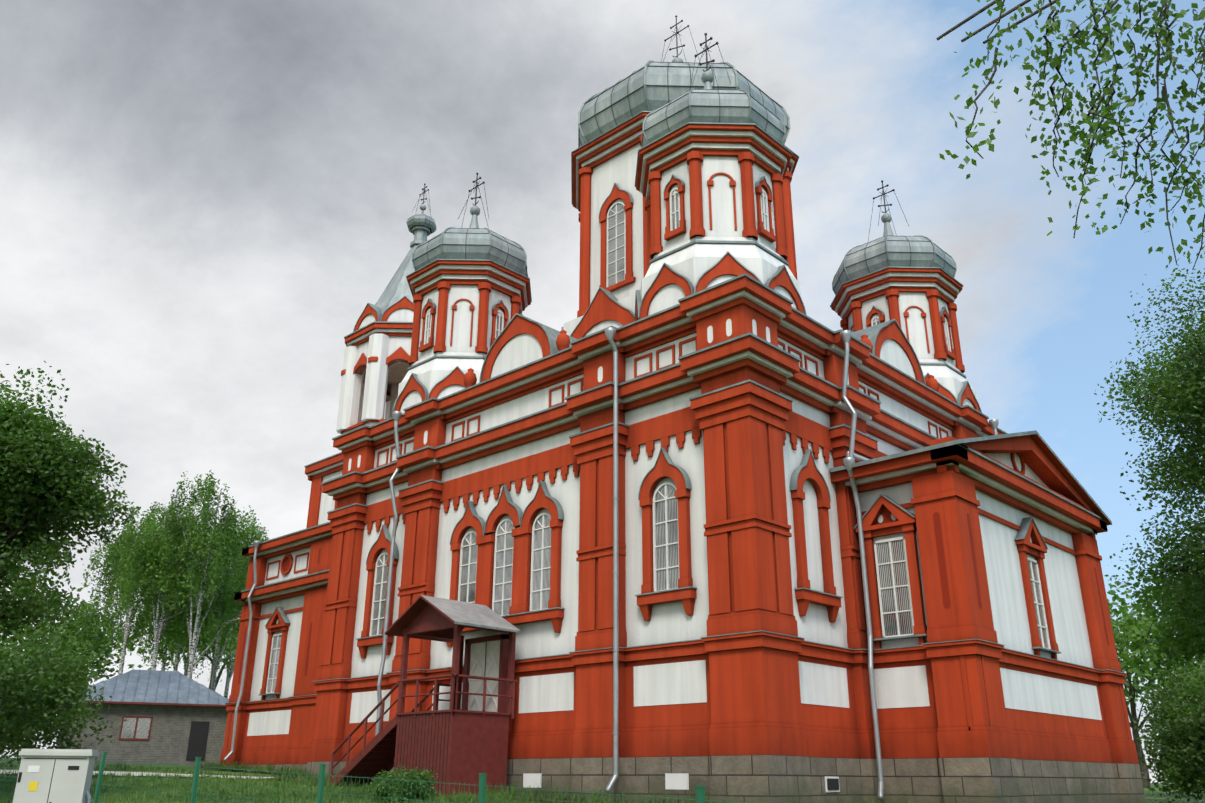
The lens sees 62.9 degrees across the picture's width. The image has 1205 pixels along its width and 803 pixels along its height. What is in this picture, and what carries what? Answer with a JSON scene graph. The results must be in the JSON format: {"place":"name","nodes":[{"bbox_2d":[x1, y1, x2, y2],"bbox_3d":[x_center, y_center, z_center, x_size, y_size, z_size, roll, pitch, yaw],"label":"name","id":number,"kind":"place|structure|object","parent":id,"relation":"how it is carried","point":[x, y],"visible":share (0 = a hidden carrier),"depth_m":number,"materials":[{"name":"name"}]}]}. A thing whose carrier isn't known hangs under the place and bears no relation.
{"place":"outdoors","nodes":[
{"label":"outdoors","id":0,"kind":"place"},
{"bbox_2d":[0,770,273,778],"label":"path","id":1,"kind":"structure","parent":0,"point":[113,772],"depth_m":37.31,"materials":[{"name":"concrete"}]},
{"bbox_2d":[206,767,599,802],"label":"soil strip path","id":2,"kind":"structure","parent":0,"point":[313,780],"depth_m":35.83,"materials":[{"name":"brown soil"}]},
{"bbox_2d":[0,758,1204,802],"bbox_3d":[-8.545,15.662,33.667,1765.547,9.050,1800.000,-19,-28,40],"label":"ground","id":3,"kind":"structure","parent":0,"point":[1148,793],"depth_m":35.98,"materials":[{"name":"green plant"}]},
{"bbox_2d":[0,532,38,599],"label":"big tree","id":4,"kind":"object","parent":3,"relation":"on","point":[13,562],"visible":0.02,"depth_m":55.03,"materials":[{"name":"green plant"}]},
{"bbox_2d":[0,672,104,766],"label":"bush","id":5,"kind":"object","parent":3,"relation":"on","point":[38,739],"depth_m":33.03,"materials":[{"name":"green plant"}]},
{"bbox_2d":[13,749,99,802],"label":"electrical cabinet","id":6,"kind":"object","parent":3,"relation":"on","point":[54,775],"visible":1,"depth_m":12.50,"materials":[{"name":"metal"}]},
{"bbox_2d":[0,611,126,758],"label":"tree","id":7,"kind":"object","parent":3,"relation":"on","point":[56,683],"depth_m":26.20,"materials":[{"name":"green plant"}]},
{"bbox_2d":[0,577,135,748],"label":"tree","id":8,"kind":"object","parent":3,"relation":"on","point":[104,650],"depth_m":104.68,"materials":[{"name":"green plant"}]},
{"bbox_2d":[0,361,140,649],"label":"tree","id":9,"kind":"object","parent":3,"relation":"on","point":[45,456],"depth_m":40.15,"materials":[{"name":"green plant"}]},
{"bbox_2d":[69,506,198,674],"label":"birch","id":10,"kind":"object","parent":3,"relation":"on","point":[87,624],"depth_m":76.05,"materials":[{"name":"green plant"}]},
{"bbox_2d":[56,669,228,765],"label":"house","id":11,"kind":"structure","parent":3,"relation":"on","point":[173,717],"depth_m":57.04,"materials":[{"name":"concrete"}]},
{"bbox_2d":[99,528,211,670],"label":"birch","id":12,"kind":"object","parent":3,"relation":"on","point":[131,643],"depth_m":83.08,"materials":[{"name":"green plant"}]},
{"bbox_2d":[88,504,234,669],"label":"birch","id":13,"kind":"object","parent":3,"relation":"on","point":[144,556],"depth_m":68.26,"materials":[{"name":"green plant"}]},
{"bbox_2d":[115,499,256,677],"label":"birch","id":14,"kind":"object","parent":3,"relation":"on","point":[202,629],"depth_m":75.81,"materials":[{"name":"green plant"}]},
{"bbox_2d":[136,614,236,689],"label":"tree","id":15,"kind":"object","parent":3,"relation":"on","point":[159,658],"depth_m":102.92,"materials":[{"name":"green plant"}]},
{"bbox_2d":[131,470,263,678],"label":"birch","id":16,"kind":"object","parent":3,"relation":"on","point":[221,546],"depth_m":67.89,"materials":[{"name":"green plant"}]},
{"bbox_2d":[161,538,246,676],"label":"birch","id":17,"kind":"object","parent":3,"relation":"on","point":[186,669],"depth_m":88.00,"materials":[{"name":"green plant"}]},
{"bbox_2d":[178,519,269,690],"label":"birch","id":18,"kind":"object","parent":3,"relation":"on","point":[240,564],"depth_m":74.85,"materials":[{"name":"green plant"}]},
{"bbox_2d":[183,532,268,697],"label":"birch","id":19,"kind":"object","parent":3,"relation":"on","point":[225,635],"depth_m":83.84,"materials":[{"name":"green plant"}]},
{"bbox_2d":[0,752,771,802],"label":"fence","id":20,"kind":"object","parent":3,"relation":"on","point":[700,794],"visible":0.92,"depth_m":11.58,"materials":[{"name":"green metal"}]},
{"bbox_2d":[364,764,437,802],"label":"porch shrub","id":21,"kind":"object","parent":3,"relation":"on","point":[413,776],"depth_m":25.21,"materials":[{"name":"green plant"}]},
{"bbox_2d":[329,595,520,796],"bbox_3d":[-5.787,9.521,31.211,6.700,6.020,2.850,-19,-28,40],"label":"side porch","id":22,"kind":"object","parent":3,"relation":"on","point":[466,744],"visible":0.92,"depth_m":30.06,"materials":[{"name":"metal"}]},
{"bbox_2d":[219,15,1145,802],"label":"church","id":23,"kind":"structure","parent":3,"relation":"on","point":[743,659],"depth_m":31.12,"materials":[{"name":"red paint"}]},
{"bbox_2d":[224,327,997,798],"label":"downpipes","id":24,"kind":"object","parent":23,"relation":"attached to","point":[850,453],"visible":0.79,"depth_m":29.58,"materials":[{"name":"metal"}]},
{"bbox_2d":[523,773,839,791],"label":"basement windows","id":25,"kind":"structure","parent":23,"relation":"in","point":[678,781],"depth_m":25.67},
{"bbox_2d":[200,758,1170,802],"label":"grass weeds","id":26,"kind":"object","parent":3,"relation":"on","point":[295,776],"visible":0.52,"depth_m":28.41,"materials":[{"name":"green plant"}]},
{"bbox_2d":[1094,231,1204,639],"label":"tree","id":27,"kind":"object","parent":3,"relation":"on","point":[1186,380],"depth_m":49.70,"materials":[{"name":"green plant"}]},
{"bbox_2d":[1107,581,1203,787],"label":"tree","id":28,"kind":"object","parent":3,"relation":"on","point":[1133,630],"depth_m":84.23,"materials":[{"name":"green plant"}]},
{"bbox_2d":[1124,659,1204,799],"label":"bush","id":29,"kind":"object","parent":3,"relation":"on","point":[1158,692],"depth_m":42.37,"materials":[{"name":"green plant"}]},
{"bbox_2d":[1125,516,1204,679],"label":"tree","id":30,"kind":"object","parent":3,"relation":"on","point":[1190,636],"depth_m":55.11,"materials":[{"name":"green plant"}]},
{"bbox_2d":[1137,714,1204,802],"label":"bush","id":31,"kind":"object","parent":3,"relation":"on","point":[1185,751],"depth_m":35.61,"materials":[{"name":"green plant"}]},
{"bbox_2d":[1143,650,1204,796],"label":"bush","id":32,"kind":"object","parent":3,"relation":"on","point":[1193,702],"depth_m":36.80,"materials":[{"name":"green plant"}]},
{"bbox_2d":[0,0,1204,782],"label":"sky","id":33,"kind":"structure","parent":0,"point":[201,201],"materials":[{"name":"grey"}]},
{"bbox_2d":[936,0,1204,286],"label":"birch","id":34,"kind":"object","parent":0,"point":[1104,111],"depth_m":7.16,"materials":[{"name":"green plant"}]}
]}

